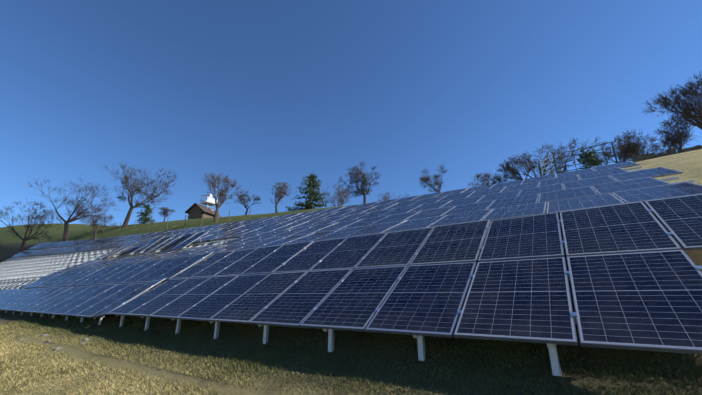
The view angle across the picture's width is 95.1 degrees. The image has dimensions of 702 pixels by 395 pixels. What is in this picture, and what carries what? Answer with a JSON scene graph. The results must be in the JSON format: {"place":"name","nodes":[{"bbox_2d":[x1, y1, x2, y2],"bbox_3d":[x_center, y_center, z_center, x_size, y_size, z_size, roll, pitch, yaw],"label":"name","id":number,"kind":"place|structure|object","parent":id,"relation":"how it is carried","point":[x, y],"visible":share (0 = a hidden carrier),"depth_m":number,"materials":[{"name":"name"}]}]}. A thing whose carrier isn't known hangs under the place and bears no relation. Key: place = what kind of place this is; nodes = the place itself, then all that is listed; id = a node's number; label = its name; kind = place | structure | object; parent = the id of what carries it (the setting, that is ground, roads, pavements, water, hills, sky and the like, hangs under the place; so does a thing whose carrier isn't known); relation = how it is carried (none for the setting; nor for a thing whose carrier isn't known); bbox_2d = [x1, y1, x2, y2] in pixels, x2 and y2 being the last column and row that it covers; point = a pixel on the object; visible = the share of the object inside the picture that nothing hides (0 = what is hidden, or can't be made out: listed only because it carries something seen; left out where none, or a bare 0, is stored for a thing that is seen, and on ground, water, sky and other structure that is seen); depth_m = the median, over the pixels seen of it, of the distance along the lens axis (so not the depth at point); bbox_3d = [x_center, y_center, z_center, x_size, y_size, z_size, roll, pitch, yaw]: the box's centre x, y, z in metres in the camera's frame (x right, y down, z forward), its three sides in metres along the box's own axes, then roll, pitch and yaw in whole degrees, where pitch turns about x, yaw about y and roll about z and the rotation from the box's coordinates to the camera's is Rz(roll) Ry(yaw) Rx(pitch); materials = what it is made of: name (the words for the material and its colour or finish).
{"place":"outdoors","nodes":[
{"label":"outdoors","id":0,"kind":"place"},
{"bbox_2d":[0,149,701,394],"bbox_3d":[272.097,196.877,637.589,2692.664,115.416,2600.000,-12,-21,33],"label":"hillside ground","id":1,"kind":"structure","parent":0,"point":[688,164],"depth_m":4.43,"materials":[{"name":"green plant"}]},
{"bbox_2d":[0,199,63,252],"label":"tree","id":2,"kind":"object","parent":1,"relation":"on","point":[41,223],"visible":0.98,"depth_m":53.53,"materials":[{"name":"brown plant"}]},
{"bbox_2d":[9,334,89,349],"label":"field stones","id":3,"kind":"object","parent":1,"relation":"on","point":[84,339],"visible":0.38,"depth_m":7.39,"materials":[{"name":"grey stone"}]},
{"bbox_2d":[27,176,117,240],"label":"tree","id":4,"kind":"object","parent":1,"relation":"on","point":[68,221],"visible":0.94,"depth_m":56.50,"materials":[{"name":"brown plant"}]},
{"bbox_2d":[79,211,116,238],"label":"tree","id":5,"kind":"object","parent":1,"relation":"on","point":[92,223],"visible":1,"depth_m":49.54,"materials":[{"name":"brown plant"}]},
{"bbox_2d":[102,163,178,227],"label":"tree","id":6,"kind":"object","parent":1,"relation":"on","point":[131,194],"visible":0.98,"depth_m":56.28,"materials":[{"name":"brown plant"}]},
{"bbox_2d":[136,204,155,223],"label":"conifer tree","id":7,"kind":"object","parent":1,"relation":"on","point":[143,215],"visible":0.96,"depth_m":56.54,"materials":[{"name":"green plant"}]},
{"bbox_2d":[42,209,250,234],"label":"fence posts","id":8,"kind":"object","parent":1,"relation":"on","point":[167,222],"visible":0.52,"depth_m":37.78,"materials":[{"name":"brown wood"}]},
{"bbox_2d":[158,206,175,221],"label":"tree","id":9,"kind":"object","parent":1,"relation":"on","point":[165,211],"visible":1,"depth_m":61.81,"materials":[{"name":"brown plant"}]},
{"bbox_2d":[185,203,220,218],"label":"hut","id":10,"kind":"object","parent":1,"relation":"on","point":[195,211],"visible":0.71,"depth_m":63.02,"materials":[{"name":"wood"}]},
{"bbox_2d":[200,194,217,210],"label":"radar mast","id":11,"kind":"object","parent":1,"relation":"on","point":[209,201],"visible":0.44,"depth_m":66.06,"materials":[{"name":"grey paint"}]},
{"bbox_2d":[203,171,243,221],"bbox_3d":[-16.100,-0.118,38.623,5.251,6.789,4.630,-2,-17,5],"label":"tree","id":12,"kind":"object","parent":1,"relation":"on","point":[220,195],"visible":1,"depth_m":38.77,"materials":[{"name":"brown plant"}]},
{"bbox_2d":[234,189,260,214],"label":"oak tree","id":13,"kind":"object","parent":1,"relation":"on","point":[244,201],"visible":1,"depth_m":58.82,"materials":[{"name":"brown plant"}]},
{"bbox_2d":[269,182,291,212],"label":"tree","id":14,"kind":"object","parent":1,"relation":"on","point":[280,192],"visible":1,"depth_m":59.29,"materials":[{"name":"brown plant"}]},
{"bbox_2d":[286,172,326,210],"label":"conifer tree","id":15,"kind":"object","parent":1,"relation":"on","point":[313,184],"visible":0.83,"depth_m":56.34,"materials":[{"name":"green plant"}]},
{"bbox_2d":[320,184,352,206],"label":"tree","id":16,"kind":"object","parent":1,"relation":"on","point":[341,195],"visible":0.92,"depth_m":65.06,"materials":[{"name":"brown plant"}]},
{"bbox_2d":[0,166,693,375],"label":"panel mounting frame","id":17,"kind":"object","parent":1,"relation":"on","point":[552,349],"visible":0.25,"depth_m":21.89,"materials":[{"name":"white metal"}]},
{"bbox_2d":[95,230,209,259],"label":"solar panels","id":18,"kind":"object","parent":17,"relation":"on","point":[184,241],"visible":1,"depth_m":18.68,"materials":[{"name":"blue glass"}]},
{"bbox_2d":[0,161,701,353],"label":"solar panels","id":19,"kind":"object","parent":17,"relation":"on","point":[407,266],"visible":0.96,"depth_m":5.58,"materials":[{"name":"blue glass"}]},
{"bbox_2d":[336,160,379,203],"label":"tree","id":20,"kind":"object","parent":1,"relation":"on","point":[363,179],"visible":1,"depth_m":48.52,"materials":[{"name":"brown plant"}]},
{"bbox_2d":[376,191,411,200],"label":"tree","id":21,"kind":"object","parent":1,"relation":"on","point":[385,196],"visible":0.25,"depth_m":68.47,"materials":[{"name":"brown plant"}]},
{"bbox_2d":[419,163,445,192],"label":"tree","id":22,"kind":"object","parent":1,"relation":"on","point":[427,179],"visible":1,"depth_m":41.04,"materials":[{"name":"brown plant"}]},
{"bbox_2d":[467,171,492,187],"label":"tree","id":23,"kind":"object","parent":1,"relation":"on","point":[486,175],"visible":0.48,"depth_m":47.78,"materials":[{"name":"brown plant"}]},
{"bbox_2d":[489,172,518,184],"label":"tree","id":24,"kind":"object","parent":1,"relation":"on","point":[499,179],"visible":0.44,"depth_m":41.07,"materials":[{"name":"brown plant"}]},
{"bbox_2d":[495,153,537,180],"bbox_3d":[18.219,-2.622,35.621,4.500,4.770,3.906,0,-17,-1],"label":"tree","id":25,"kind":"object","parent":1,"relation":"on","point":[508,169],"visible":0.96,"depth_m":35.17,"materials":[{"name":"brown plant"}]},
{"bbox_2d":[499,144,566,177],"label":"tree","id":26,"kind":"object","parent":1,"relation":"on","point":[545,161],"visible":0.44,"depth_m":41.66,"materials":[{"name":"brown plant"}]},
{"bbox_2d":[548,137,584,173],"bbox_3d":[24.063,-3.559,35.533,4.223,5.805,5.412,-12,-21,33],"label":"tree","id":27,"kind":"object","parent":1,"relation":"on","point":[562,154],"visible":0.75,"depth_m":35.56,"materials":[{"name":"brown plant"}]},
{"bbox_2d":[538,142,617,175],"bbox_3d":[14.636,-2.009,21.399,5.562,3.280,1.486,2,-17,-5],"label":"fence","id":28,"kind":"object","parent":1,"relation":"on","point":[585,163],"visible":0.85,"depth_m":21.60,"materials":[{"name":"grey paint"}]},
{"bbox_2d":[573,148,603,168],"bbox_3d":[22.439,-2.934,30.341,2.964,3.042,2.404,5,-18,-15],"label":"conifer","id":29,"kind":"object","parent":1,"relation":"on","point":[598,162],"visible":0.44,"depth_m":30.13,"materials":[{"name":"green plant"}]},
{"bbox_2d":[572,136,614,167],"bbox_3d":[29.425,-3.799,38.878,4.565,6.402,4.986,5,-18,-14],"label":"tree","id":30,"kind":"object","parent":1,"relation":"on","point":[596,149],"visible":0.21,"depth_m":38.40,"materials":[{"name":"brown plant"}]},
{"bbox_2d":[597,136,643,162],"bbox_3d":[24.217,-3.574,28.697,3.266,3.170,2.559,-12,-21,33],"label":"tree","id":31,"kind":"object","parent":1,"relation":"on","point":[629,149],"visible":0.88,"depth_m":28.47,"materials":[{"name":"brown plant"}]},
{"bbox_2d":[608,129,672,158],"bbox_3d":[29.032,-4.627,32.560,5.228,4.999,5.945,3,-18,-9],"label":"tree","id":32,"kind":"object","parent":1,"relation":"on","point":[625,136],"visible":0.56,"depth_m":32.33,"materials":[{"name":"brown plant"}]},
{"bbox_2d":[630,141,678,161],"bbox_3d":[37.477,-4.238,38.753,5.719,5.700,5.728,3,-18,-9],"label":"bush","id":33,"kind":"object","parent":1,"relation":"on","point":[655,150],"visible":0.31,"depth_m":38.47,"materials":[{"name":"brown plant"}]},
{"bbox_2d":[632,145,701,161],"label":"dry stone wall","id":34,"kind":"structure","parent":1,"relation":"on","point":[642,157],"depth_m":25.46,"materials":[{"name":"grey stone"}]},
{"bbox_2d":[643,77,701,126],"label":"tree","id":35,"kind":"object","parent":1,"relation":"on","point":[686,115],"visible":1,"depth_m":21.20,"materials":[{"name":"brown plant"}]},
{"bbox_2d":[651,115,699,150],"bbox_3d":[30.025,-5.197,29.215,3.312,4.722,4.358,-12,-21,33],"label":"tree","id":36,"kind":"object","parent":1,"relation":"on","point":[679,135],"visible":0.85,"depth_m":29.44,"materials":[{"name":"brown plant"}]},
{"bbox_2d":[654,70,701,129],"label":"tree","id":37,"kind":"object","parent":1,"relation":"on","point":[677,89],"visible":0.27,"depth_m":24.95,"materials":[{"name":"brown plant"}]},
{"bbox_2d":[0,0,701,227],"label":"sky","id":38,"kind":"structure","parent":0,"point":[262,94],"materials":[{"name":"blue"}]}
]}

